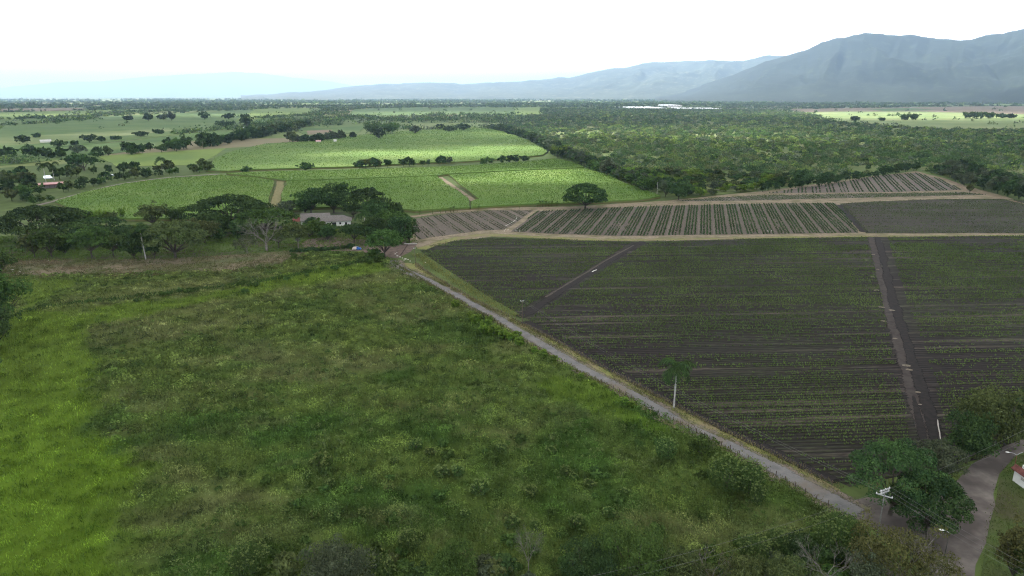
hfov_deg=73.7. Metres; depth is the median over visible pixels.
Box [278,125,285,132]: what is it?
hedgerow tree
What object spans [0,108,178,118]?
field
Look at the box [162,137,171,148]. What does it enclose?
hedgerow tree
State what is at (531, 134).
hedgerow tree
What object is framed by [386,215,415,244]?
tree
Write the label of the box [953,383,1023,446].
tree
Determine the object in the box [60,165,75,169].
tree
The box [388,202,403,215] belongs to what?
tree
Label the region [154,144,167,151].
hedgerow tree
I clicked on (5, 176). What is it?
tree
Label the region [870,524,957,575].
bare tree
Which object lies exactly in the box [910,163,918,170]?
bush
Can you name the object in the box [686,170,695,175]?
scrub tree
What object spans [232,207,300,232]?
rain tree
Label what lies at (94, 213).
bamboo clump
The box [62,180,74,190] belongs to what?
hedgerow tree
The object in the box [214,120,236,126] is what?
tree
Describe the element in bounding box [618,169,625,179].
hedgerow tree
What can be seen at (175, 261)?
bare ground
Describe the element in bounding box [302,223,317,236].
tree
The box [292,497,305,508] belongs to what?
shrub
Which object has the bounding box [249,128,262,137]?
hedgerow tree
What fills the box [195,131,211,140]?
hedgerow tree
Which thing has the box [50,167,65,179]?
tree
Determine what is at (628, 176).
hedgerow tree
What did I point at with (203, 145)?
hedgerow tree
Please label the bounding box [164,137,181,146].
hedgerow tree
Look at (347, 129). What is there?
field
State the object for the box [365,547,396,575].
shrub
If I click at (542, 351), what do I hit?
shrub
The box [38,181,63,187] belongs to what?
shed
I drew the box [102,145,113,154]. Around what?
hedgerow tree
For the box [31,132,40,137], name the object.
tree
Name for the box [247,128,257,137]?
hedgerow tree
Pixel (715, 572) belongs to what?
shrub
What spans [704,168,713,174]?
scrub tree
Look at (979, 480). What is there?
dirt road
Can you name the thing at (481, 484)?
shrub
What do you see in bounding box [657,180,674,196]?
tree
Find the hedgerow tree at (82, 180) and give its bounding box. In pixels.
[74,176,91,185]
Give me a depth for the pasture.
154.23 m
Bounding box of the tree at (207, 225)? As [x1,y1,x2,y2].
[189,217,221,243]
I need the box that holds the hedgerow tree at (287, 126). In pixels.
[283,123,292,131]
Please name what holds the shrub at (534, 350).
on the pasture
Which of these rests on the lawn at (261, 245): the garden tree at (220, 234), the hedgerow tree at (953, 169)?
the garden tree at (220, 234)
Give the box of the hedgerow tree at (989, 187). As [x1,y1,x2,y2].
[984,179,995,191]
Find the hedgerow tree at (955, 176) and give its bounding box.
[951,173,962,180]
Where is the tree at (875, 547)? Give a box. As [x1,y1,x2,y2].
[846,509,965,575]
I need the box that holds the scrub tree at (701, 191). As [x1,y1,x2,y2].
[694,187,707,195]
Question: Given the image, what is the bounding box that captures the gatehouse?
[1011,464,1023,487]
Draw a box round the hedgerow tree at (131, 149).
[125,145,138,154]
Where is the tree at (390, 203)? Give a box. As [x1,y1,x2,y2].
[362,198,402,210]
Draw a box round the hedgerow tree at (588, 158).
[583,156,597,163]
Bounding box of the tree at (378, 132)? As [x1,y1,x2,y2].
[370,126,385,137]
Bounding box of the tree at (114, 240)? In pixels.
[98,235,122,256]
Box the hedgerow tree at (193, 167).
[189,164,198,171]
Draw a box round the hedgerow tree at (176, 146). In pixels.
[170,143,181,150]
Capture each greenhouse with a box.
[623,106,666,108]
[658,104,681,107]
[671,107,700,108]
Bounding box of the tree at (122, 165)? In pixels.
[116,162,128,172]
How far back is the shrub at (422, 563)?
108.11 m
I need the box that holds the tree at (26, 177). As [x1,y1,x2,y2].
[15,174,37,186]
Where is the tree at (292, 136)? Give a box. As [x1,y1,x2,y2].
[289,133,296,140]
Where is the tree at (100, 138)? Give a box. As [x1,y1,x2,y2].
[95,136,105,140]
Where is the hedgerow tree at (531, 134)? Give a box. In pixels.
[528,131,536,139]
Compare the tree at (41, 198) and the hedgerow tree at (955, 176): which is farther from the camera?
the hedgerow tree at (955, 176)
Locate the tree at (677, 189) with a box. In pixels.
[666,178,695,199]
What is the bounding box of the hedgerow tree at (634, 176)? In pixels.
[630,172,638,183]
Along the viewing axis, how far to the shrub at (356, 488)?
133.46 m
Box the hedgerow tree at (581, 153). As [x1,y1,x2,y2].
[574,151,583,164]
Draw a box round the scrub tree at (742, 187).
[735,184,746,191]
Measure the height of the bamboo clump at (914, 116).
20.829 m
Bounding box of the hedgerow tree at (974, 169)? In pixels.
[965,165,977,172]
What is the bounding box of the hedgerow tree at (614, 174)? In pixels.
[608,168,622,178]
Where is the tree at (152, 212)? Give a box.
[133,200,168,223]
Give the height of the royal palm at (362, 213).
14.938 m
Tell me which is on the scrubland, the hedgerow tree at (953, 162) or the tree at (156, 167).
the hedgerow tree at (953, 162)
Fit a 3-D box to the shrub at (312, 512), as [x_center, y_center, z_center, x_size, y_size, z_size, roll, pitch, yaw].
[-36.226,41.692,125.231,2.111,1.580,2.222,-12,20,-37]
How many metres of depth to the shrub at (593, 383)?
181.10 m
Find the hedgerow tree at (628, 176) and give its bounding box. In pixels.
[624,170,639,184]
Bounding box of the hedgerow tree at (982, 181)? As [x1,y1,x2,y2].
[977,175,992,189]
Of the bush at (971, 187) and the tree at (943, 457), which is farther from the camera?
the bush at (971, 187)
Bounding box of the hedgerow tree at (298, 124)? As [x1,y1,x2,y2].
[293,122,302,128]
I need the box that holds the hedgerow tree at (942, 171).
[937,169,945,174]
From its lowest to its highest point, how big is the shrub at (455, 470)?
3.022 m
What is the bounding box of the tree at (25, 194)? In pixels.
[19,192,33,201]
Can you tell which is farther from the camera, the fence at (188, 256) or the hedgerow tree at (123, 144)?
the hedgerow tree at (123, 144)
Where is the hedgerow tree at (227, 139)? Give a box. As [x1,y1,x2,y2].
[223,135,232,143]
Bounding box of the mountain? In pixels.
[655,29,1023,103]
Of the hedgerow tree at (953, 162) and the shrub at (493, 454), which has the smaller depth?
the shrub at (493, 454)
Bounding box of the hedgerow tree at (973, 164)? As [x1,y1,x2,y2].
[967,162,983,172]
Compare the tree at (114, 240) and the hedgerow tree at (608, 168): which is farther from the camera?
the hedgerow tree at (608, 168)
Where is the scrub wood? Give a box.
[496,107,1023,182]
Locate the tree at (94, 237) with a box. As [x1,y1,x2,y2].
[59,224,112,258]
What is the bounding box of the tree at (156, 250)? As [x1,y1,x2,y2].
[144,236,163,257]
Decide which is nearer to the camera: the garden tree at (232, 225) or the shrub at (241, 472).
the shrub at (241, 472)
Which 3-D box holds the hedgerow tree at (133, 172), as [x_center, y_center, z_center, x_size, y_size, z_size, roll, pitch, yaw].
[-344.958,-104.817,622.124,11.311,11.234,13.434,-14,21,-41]
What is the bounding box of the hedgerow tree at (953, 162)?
[947,159,965,168]
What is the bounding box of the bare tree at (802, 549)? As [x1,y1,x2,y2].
[790,532,864,575]
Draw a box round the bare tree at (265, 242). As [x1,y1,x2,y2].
[234,215,282,249]
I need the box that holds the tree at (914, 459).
[844,436,954,515]
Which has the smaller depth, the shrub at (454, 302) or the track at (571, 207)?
the shrub at (454, 302)
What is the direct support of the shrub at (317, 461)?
on the pasture
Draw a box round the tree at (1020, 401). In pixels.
[1014,384,1023,417]
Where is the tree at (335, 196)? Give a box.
[307,182,357,212]
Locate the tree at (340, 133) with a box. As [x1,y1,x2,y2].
[338,129,344,137]
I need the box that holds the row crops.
[414,173,1023,477]
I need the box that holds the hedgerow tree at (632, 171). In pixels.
[625,169,639,173]
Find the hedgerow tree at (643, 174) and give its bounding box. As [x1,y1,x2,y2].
[633,172,651,183]
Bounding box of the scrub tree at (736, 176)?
[730,174,743,179]
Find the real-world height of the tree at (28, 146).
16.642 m
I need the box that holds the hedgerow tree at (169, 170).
[165,168,172,174]
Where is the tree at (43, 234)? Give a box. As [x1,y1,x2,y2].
[26,226,66,256]
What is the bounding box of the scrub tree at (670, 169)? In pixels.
[664,167,673,171]
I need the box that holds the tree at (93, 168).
[87,165,96,173]
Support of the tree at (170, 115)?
on the field at (138, 122)
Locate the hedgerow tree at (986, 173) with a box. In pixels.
[981,170,994,178]
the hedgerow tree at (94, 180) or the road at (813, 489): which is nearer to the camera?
the road at (813, 489)
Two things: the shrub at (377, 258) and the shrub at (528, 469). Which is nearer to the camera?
the shrub at (528, 469)
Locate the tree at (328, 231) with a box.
[316,223,339,239]
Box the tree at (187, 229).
[136,219,211,257]
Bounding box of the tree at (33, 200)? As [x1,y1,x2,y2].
[28,197,37,203]
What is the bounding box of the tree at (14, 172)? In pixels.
[7,168,25,174]
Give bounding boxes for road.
[389,260,864,515]
[854,439,1023,575]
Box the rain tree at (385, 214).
[370,209,416,229]
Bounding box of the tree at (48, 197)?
[45,195,54,200]
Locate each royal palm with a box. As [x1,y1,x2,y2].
[35,163,50,181]
[45,161,58,179]
[125,222,154,259]
[154,156,165,164]
[354,209,373,236]
[652,176,662,188]
[658,357,696,407]
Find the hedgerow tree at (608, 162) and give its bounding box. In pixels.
[599,159,615,174]
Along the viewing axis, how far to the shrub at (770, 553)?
112.84 m
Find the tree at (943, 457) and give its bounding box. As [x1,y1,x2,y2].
[907,437,969,477]
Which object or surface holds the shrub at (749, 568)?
on the pasture
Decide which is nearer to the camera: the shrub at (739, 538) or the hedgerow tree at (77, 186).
the shrub at (739, 538)
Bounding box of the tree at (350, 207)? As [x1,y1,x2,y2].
[341,198,362,216]
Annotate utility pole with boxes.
[876,487,892,534]
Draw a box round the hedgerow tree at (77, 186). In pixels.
[73,182,84,188]
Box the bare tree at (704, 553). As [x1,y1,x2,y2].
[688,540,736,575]
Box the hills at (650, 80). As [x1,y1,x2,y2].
[241,55,782,99]
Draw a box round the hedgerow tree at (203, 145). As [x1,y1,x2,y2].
[198,139,207,148]
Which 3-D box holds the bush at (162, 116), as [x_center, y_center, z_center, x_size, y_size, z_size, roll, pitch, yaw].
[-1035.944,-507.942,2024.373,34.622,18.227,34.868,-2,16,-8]
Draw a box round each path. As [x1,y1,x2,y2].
[545,245,633,296]
[837,205,869,232]
[868,237,935,448]
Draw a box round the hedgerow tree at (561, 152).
[556,146,566,154]
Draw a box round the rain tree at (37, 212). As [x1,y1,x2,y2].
[0,204,92,235]
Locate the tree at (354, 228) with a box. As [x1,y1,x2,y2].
[338,223,367,242]
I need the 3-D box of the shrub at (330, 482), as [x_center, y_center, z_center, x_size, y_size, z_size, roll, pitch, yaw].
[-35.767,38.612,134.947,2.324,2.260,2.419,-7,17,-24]
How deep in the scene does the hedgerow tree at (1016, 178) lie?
550.54 m
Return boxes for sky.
[0,0,1023,87]
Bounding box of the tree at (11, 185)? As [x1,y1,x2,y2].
[1,179,14,189]
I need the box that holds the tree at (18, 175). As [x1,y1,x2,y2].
[10,171,32,183]
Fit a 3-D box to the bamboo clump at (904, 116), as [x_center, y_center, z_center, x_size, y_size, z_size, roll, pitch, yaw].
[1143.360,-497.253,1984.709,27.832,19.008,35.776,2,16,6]
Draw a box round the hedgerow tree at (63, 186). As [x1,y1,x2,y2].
[56,182,68,191]
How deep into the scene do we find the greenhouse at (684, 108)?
3320.97 m
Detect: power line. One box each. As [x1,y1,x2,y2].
[594,494,870,575]
[635,499,884,575]
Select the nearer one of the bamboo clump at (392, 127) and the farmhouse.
the farmhouse
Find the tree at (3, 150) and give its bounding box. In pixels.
[0,145,12,156]
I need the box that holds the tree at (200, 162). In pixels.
[196,158,207,166]
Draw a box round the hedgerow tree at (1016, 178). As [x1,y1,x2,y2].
[1009,176,1023,181]
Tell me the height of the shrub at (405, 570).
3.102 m
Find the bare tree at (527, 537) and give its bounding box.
[513,522,546,569]
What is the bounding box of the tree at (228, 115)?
[221,113,235,118]
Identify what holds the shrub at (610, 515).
on the pasture
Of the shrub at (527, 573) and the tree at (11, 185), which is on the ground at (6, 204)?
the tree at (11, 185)
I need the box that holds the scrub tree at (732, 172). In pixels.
[728,170,738,174]
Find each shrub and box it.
[55,239,73,252]
[182,287,193,292]
[188,485,198,492]
[214,466,228,477]
[225,535,269,575]
[234,519,246,526]
[238,470,246,475]
[241,288,249,293]
[260,474,271,483]
[261,564,283,575]
[262,536,271,543]
[265,547,280,557]
[266,550,300,575]
[278,541,290,551]
[281,506,290,511]
[289,252,296,257]
[290,463,300,469]
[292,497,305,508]
[296,532,381,575]
[298,534,310,543]
[302,470,312,478]
[307,246,315,250]
[308,451,333,468]
[308,510,320,518]
[318,463,331,474]
[318,484,329,493]
[325,477,335,488]
[328,505,344,513]
[328,511,340,522]
[330,264,338,269]
[336,562,366,575]
[347,243,354,247]
[353,485,362,491]
[355,516,365,523]
[358,506,371,518]
[365,257,373,263]
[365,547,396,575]
[367,248,381,255]
[367,538,386,553]
[368,562,394,575]
[374,254,381,260]
[382,508,392,515]
[383,483,394,492]
[383,550,399,564]
[384,511,401,522]
[385,474,394,480]
[388,456,398,464]
[388,566,410,575]
[395,545,407,556]
[395,558,414,574]
[397,527,422,552]
[408,437,422,450]
[408,561,430,575]
[412,560,426,575]
[417,531,427,540]
[418,537,478,575]
[424,447,435,456]
[431,488,446,501]
[433,464,450,477]
[437,437,448,447]
[439,449,454,461]
[445,498,455,507]
[450,463,464,476]
[451,299,460,306]
[459,508,471,518]
[464,559,478,575]
[469,477,489,495]
[470,314,481,323]
[474,553,495,568]
[477,562,494,575]
[479,319,491,325]
[479,324,487,332]
[480,557,512,575]
[486,450,497,460]
[487,323,500,335]
[492,552,519,573]
[495,568,509,575]
[496,443,508,450]
[498,328,509,338]
[500,533,517,546]
[504,513,519,528]
[507,333,518,342]
[512,330,521,336]
[513,336,524,345]
[513,561,522,572]
[514,433,526,444]
[521,570,535,575]
[523,466,532,473]
[523,483,537,498]
[527,543,539,556]
[530,518,541,529]
[531,346,538,352]
[539,349,547,357]
[545,445,556,453]
[546,506,558,515]
[548,355,556,361]
[552,527,568,538]
[559,534,619,575]
[560,465,572,476]
[568,511,585,528]
[569,472,579,479]
[574,525,586,534]
[579,469,589,478]
[583,478,597,487]
[590,380,597,386]
[590,468,605,478]
[597,517,677,575]
[601,536,621,557]
[602,506,615,518]
[603,506,614,516]
[613,492,626,503]
[613,569,632,575]
[620,396,629,405]
[620,487,629,494]
[629,401,637,407]
[634,439,644,445]
[650,521,665,536]
[654,434,678,459]
[658,542,714,575]
[669,458,677,464]
[687,432,719,455]
[687,549,705,564]
[695,470,707,479]
[696,510,710,518]
[699,543,716,554]
[702,563,719,575]
[706,451,753,492]
[706,557,718,565]
[714,552,735,568]
[715,547,774,575]
[715,566,728,575]
[732,536,742,549]
[735,456,767,493]
[736,527,771,564]
[749,483,768,505]
[762,547,784,562]
[762,549,808,575]
[763,524,791,553]
[781,544,810,563]
[784,527,821,557]
[789,559,813,575]
[804,533,824,552]
[808,563,827,575]
[812,546,826,562]
[813,504,869,559]
[815,553,836,563]
[818,542,849,565]
[821,563,851,575]
[845,550,886,575]
[994,513,1023,575]
[1011,545,1023,575]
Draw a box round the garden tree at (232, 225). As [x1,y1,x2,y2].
[229,220,247,238]
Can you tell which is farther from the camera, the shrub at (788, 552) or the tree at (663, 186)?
the tree at (663, 186)
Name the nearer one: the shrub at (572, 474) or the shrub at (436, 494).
the shrub at (436, 494)
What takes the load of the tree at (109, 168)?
on the ground at (6, 204)
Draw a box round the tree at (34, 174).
[21,172,36,185]
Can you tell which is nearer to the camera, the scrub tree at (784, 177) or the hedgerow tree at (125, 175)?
the scrub tree at (784, 177)
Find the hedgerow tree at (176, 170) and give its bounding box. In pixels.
[171,166,178,173]
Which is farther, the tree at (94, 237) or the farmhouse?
the farmhouse
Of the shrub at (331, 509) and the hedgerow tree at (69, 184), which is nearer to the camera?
the shrub at (331, 509)
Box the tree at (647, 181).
[631,175,658,189]
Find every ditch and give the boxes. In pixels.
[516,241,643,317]
[520,321,841,482]
[874,236,946,446]
[912,396,927,445]
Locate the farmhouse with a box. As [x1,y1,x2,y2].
[292,213,351,225]
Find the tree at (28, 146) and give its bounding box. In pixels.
[19,143,31,154]
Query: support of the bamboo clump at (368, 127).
on the ground at (6, 204)
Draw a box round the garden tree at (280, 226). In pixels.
[275,224,286,233]
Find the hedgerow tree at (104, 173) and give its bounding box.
[97,171,112,182]
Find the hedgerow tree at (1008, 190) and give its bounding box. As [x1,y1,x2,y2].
[1001,185,1015,194]
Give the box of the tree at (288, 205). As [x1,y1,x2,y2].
[276,200,295,210]
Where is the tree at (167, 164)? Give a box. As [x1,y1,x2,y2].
[160,160,174,170]
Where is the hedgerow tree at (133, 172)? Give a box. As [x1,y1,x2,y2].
[128,167,139,178]
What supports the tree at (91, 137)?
on the field at (138, 122)
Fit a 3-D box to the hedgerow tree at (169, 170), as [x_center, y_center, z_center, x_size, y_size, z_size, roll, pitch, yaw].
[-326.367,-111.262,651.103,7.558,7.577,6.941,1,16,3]
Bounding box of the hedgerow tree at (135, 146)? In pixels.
[124,143,137,152]
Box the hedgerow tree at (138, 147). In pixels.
[131,142,142,152]
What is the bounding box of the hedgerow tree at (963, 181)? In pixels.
[959,178,971,184]
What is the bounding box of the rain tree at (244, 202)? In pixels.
[180,193,276,228]
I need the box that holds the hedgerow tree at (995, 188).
[991,181,1002,193]
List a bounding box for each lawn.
[0,212,409,259]
[981,455,1023,575]
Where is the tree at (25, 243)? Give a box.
[15,230,48,256]
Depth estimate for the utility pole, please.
117.69 m
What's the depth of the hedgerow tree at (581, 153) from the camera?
738.91 m
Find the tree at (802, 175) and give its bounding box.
[789,168,818,186]
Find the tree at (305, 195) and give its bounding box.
[289,187,326,212]
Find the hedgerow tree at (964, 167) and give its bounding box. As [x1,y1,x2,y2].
[954,164,967,169]
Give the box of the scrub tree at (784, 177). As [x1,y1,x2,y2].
[773,175,787,180]
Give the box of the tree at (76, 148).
[68,144,87,152]
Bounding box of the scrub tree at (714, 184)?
[706,181,720,188]
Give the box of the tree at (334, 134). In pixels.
[331,131,336,138]
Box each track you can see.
[37,174,214,204]
[271,181,283,206]
[410,197,1001,216]
[411,231,1023,242]
[439,177,475,200]
[764,191,955,193]
[920,173,1023,203]
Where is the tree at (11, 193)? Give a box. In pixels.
[1,187,18,199]
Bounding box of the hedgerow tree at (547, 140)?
[540,137,554,143]
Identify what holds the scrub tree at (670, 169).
on the scrubland
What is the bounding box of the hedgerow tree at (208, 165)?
[200,161,214,169]
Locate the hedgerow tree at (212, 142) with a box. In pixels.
[205,137,219,146]
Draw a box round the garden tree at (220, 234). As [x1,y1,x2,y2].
[213,227,226,240]
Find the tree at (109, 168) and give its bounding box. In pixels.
[103,164,112,171]
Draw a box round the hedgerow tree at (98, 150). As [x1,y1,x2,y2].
[90,146,104,155]
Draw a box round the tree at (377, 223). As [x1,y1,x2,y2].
[362,216,390,234]
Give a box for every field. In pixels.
[0,108,84,111]
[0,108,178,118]
[0,108,322,149]
[0,128,172,145]
[0,130,232,165]
[55,175,273,220]
[98,148,224,166]
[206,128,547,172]
[226,159,583,181]
[236,108,310,120]
[281,176,469,212]
[295,124,364,135]
[307,130,331,134]
[350,107,528,117]
[403,123,502,128]
[414,210,532,238]
[420,236,1023,486]
[449,168,659,208]
[511,203,858,235]
[514,107,540,114]
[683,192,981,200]
[774,173,961,192]
[791,106,1023,113]
[805,111,1023,129]
[840,199,1023,232]
[848,104,1023,105]
[871,108,931,110]
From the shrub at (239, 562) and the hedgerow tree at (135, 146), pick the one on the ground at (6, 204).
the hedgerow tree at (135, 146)
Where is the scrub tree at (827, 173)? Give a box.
[819,171,832,175]
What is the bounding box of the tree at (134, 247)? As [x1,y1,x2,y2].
[118,232,144,258]
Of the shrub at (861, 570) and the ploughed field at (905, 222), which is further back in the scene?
the ploughed field at (905, 222)
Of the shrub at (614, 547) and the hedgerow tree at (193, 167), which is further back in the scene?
the hedgerow tree at (193, 167)
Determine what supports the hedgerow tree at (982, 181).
on the ground at (6, 204)
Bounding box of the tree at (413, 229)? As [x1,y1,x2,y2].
[400,221,419,242]
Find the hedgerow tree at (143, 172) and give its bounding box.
[138,168,152,177]
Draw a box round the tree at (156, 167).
[152,165,162,169]
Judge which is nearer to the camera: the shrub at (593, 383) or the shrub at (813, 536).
the shrub at (813, 536)
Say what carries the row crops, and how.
on the ploughed field at (837, 449)
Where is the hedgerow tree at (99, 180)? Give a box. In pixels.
[93,177,103,183]
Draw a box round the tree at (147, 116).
[142,113,152,120]
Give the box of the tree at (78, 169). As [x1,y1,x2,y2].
[72,165,82,175]
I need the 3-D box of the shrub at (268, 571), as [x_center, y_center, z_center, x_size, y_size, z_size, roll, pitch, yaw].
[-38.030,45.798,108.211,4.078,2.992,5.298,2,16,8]
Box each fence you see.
[109,249,274,258]
[393,260,828,504]
[416,263,832,484]
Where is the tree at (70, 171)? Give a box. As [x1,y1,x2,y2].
[65,166,76,178]
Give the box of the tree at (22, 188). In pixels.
[14,185,33,193]
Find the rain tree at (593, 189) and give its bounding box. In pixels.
[561,182,608,207]
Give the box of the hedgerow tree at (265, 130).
[260,128,267,136]
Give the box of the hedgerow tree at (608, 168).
[604,166,616,174]
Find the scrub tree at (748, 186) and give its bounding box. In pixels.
[745,184,753,190]
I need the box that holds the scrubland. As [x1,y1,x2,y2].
[513,112,1023,197]
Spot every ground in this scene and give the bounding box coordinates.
[0,96,1023,575]
[1,251,303,274]
[302,236,416,257]
[410,171,1011,247]
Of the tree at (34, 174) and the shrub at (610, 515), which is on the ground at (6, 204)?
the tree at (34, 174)
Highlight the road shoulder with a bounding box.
[390,260,871,517]
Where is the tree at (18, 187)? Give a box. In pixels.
[12,185,34,193]
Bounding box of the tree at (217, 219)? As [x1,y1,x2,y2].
[201,213,231,230]
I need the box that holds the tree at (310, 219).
[303,217,321,223]
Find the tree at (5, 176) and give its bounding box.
[0,172,15,182]
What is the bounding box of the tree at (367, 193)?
[348,187,385,204]
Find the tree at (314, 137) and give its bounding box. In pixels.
[309,134,321,140]
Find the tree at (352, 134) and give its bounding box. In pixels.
[349,132,356,136]
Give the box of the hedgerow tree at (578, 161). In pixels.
[575,156,582,164]
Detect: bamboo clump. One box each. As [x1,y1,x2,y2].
[83,210,95,217]
[94,209,107,217]
[104,211,117,217]
[117,207,124,216]
[165,206,185,220]
[363,122,380,133]
[379,122,400,133]
[551,144,570,157]
[617,167,634,177]
[899,114,911,119]
[910,113,918,119]
[962,111,974,118]
[972,111,987,118]
[986,111,995,118]
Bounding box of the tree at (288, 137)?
[286,132,296,141]
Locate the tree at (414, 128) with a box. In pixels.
[409,125,421,132]
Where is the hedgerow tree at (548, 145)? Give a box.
[545,143,555,151]
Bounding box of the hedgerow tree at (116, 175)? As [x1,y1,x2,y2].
[113,173,120,178]
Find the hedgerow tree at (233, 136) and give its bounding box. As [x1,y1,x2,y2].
[226,132,235,140]
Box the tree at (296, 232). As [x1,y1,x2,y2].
[278,223,312,248]
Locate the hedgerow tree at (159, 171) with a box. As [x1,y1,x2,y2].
[153,169,163,175]
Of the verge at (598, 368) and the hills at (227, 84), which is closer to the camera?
the verge at (598, 368)
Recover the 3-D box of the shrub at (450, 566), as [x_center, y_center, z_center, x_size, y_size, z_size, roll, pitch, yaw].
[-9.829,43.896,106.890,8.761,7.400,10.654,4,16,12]
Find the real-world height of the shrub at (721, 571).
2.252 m
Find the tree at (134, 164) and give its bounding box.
[129,161,140,170]
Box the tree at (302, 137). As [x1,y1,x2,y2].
[298,135,308,141]
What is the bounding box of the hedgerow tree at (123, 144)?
[120,141,128,150]
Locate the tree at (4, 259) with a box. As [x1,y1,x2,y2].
[0,246,17,271]
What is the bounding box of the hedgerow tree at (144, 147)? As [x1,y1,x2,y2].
[139,143,146,151]
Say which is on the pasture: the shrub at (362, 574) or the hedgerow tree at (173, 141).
the shrub at (362, 574)
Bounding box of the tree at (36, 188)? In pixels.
[33,183,45,194]
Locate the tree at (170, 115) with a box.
[165,111,175,120]
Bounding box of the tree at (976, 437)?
[944,408,1000,462]
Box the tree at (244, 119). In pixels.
[239,114,253,125]
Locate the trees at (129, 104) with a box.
[0,97,1023,163]
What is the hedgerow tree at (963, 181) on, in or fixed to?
on the farm ground at (524, 219)
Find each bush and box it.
[30,147,41,156]
[37,146,52,156]
[46,150,55,157]
[50,139,67,146]
[53,146,68,152]
[55,149,66,157]
[69,140,78,144]
[110,135,121,138]
[122,115,132,119]
[131,131,149,135]
[152,129,163,133]
[156,114,165,118]
[239,166,252,171]
[295,162,314,170]
[353,160,363,167]
[359,158,373,167]
[369,157,378,167]
[383,159,391,166]
[398,158,406,165]
[404,156,414,165]
[439,155,446,162]
[443,126,457,130]
[456,123,470,129]
[486,156,493,162]
[497,155,505,162]
[506,155,513,161]
[512,154,519,161]
[759,183,766,191]
[765,180,773,188]
[773,182,779,189]
[775,177,784,188]
[789,177,803,187]
[813,178,823,185]
[816,175,827,185]
[825,173,835,181]
[835,174,841,180]
[842,171,850,180]
[850,116,860,120]
[851,171,859,178]
[878,165,887,171]
[884,165,892,174]
[894,164,902,172]
[904,164,909,171]
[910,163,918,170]
[966,184,974,190]
[995,113,1008,117]
[1007,113,1017,117]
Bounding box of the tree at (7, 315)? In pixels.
[0,304,22,339]
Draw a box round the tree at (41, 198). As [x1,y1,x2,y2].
[34,195,44,201]
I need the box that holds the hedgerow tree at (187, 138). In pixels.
[180,135,192,147]
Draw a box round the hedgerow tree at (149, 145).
[144,142,153,149]
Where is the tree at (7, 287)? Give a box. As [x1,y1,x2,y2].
[0,269,32,318]
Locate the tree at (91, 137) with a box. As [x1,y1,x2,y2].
[79,134,96,142]
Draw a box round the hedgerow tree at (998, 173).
[990,169,1003,179]
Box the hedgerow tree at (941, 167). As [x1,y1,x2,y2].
[936,164,950,174]
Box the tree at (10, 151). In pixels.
[5,147,18,155]
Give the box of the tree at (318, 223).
[309,218,331,237]
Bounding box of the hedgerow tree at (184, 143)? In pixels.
[179,139,190,148]
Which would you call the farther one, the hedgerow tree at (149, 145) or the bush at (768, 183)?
the hedgerow tree at (149, 145)
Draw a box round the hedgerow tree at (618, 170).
[612,165,622,179]
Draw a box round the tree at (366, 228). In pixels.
[358,226,376,236]
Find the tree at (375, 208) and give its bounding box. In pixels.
[356,199,390,220]
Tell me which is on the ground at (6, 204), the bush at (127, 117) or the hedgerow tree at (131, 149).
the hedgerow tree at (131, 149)
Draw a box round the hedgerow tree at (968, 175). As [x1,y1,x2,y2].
[960,171,980,184]
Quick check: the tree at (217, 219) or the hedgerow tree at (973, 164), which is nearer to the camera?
the tree at (217, 219)
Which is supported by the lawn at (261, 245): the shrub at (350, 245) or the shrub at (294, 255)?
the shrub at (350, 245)
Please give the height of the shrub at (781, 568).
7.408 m
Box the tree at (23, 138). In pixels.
[14,135,30,142]
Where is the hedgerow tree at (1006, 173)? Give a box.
[1001,172,1017,177]
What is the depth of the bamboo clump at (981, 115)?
2099.12 m
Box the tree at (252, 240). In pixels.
[232,234,257,253]
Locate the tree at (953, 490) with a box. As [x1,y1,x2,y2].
[885,471,977,534]
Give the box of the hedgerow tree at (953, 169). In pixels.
[947,165,961,178]
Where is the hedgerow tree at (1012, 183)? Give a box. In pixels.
[997,180,1019,195]
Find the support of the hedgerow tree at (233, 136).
on the ground at (6, 204)
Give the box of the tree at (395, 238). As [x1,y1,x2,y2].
[364,228,403,257]
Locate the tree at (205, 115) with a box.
[197,111,209,118]
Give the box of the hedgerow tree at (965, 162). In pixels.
[960,158,970,165]
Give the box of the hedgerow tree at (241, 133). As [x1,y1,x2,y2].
[233,128,248,139]
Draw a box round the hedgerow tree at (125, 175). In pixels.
[119,172,130,179]
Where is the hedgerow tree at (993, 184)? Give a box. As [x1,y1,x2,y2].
[987,176,1008,191]
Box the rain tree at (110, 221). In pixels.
[57,216,133,241]
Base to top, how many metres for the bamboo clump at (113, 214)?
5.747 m
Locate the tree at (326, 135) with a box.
[323,133,331,139]
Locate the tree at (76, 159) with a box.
[58,152,104,170]
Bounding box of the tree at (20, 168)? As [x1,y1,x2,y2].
[12,166,28,171]
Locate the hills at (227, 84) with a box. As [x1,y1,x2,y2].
[0,72,352,95]
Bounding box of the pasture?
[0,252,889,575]
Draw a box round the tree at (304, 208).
[293,198,314,211]
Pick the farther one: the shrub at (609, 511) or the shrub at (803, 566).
the shrub at (609, 511)
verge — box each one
[403,263,839,490]
[418,233,1018,249]
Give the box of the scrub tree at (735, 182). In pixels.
[726,181,740,185]
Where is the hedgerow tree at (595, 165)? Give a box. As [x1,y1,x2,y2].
[590,161,600,170]
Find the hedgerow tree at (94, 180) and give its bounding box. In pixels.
[90,178,96,185]
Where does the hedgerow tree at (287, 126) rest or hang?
on the ground at (6, 204)
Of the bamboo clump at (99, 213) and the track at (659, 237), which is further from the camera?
the bamboo clump at (99, 213)
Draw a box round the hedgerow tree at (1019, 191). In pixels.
[1012,186,1023,199]
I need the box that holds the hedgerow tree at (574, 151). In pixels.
[569,149,579,157]
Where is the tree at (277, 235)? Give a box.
[263,228,286,247]

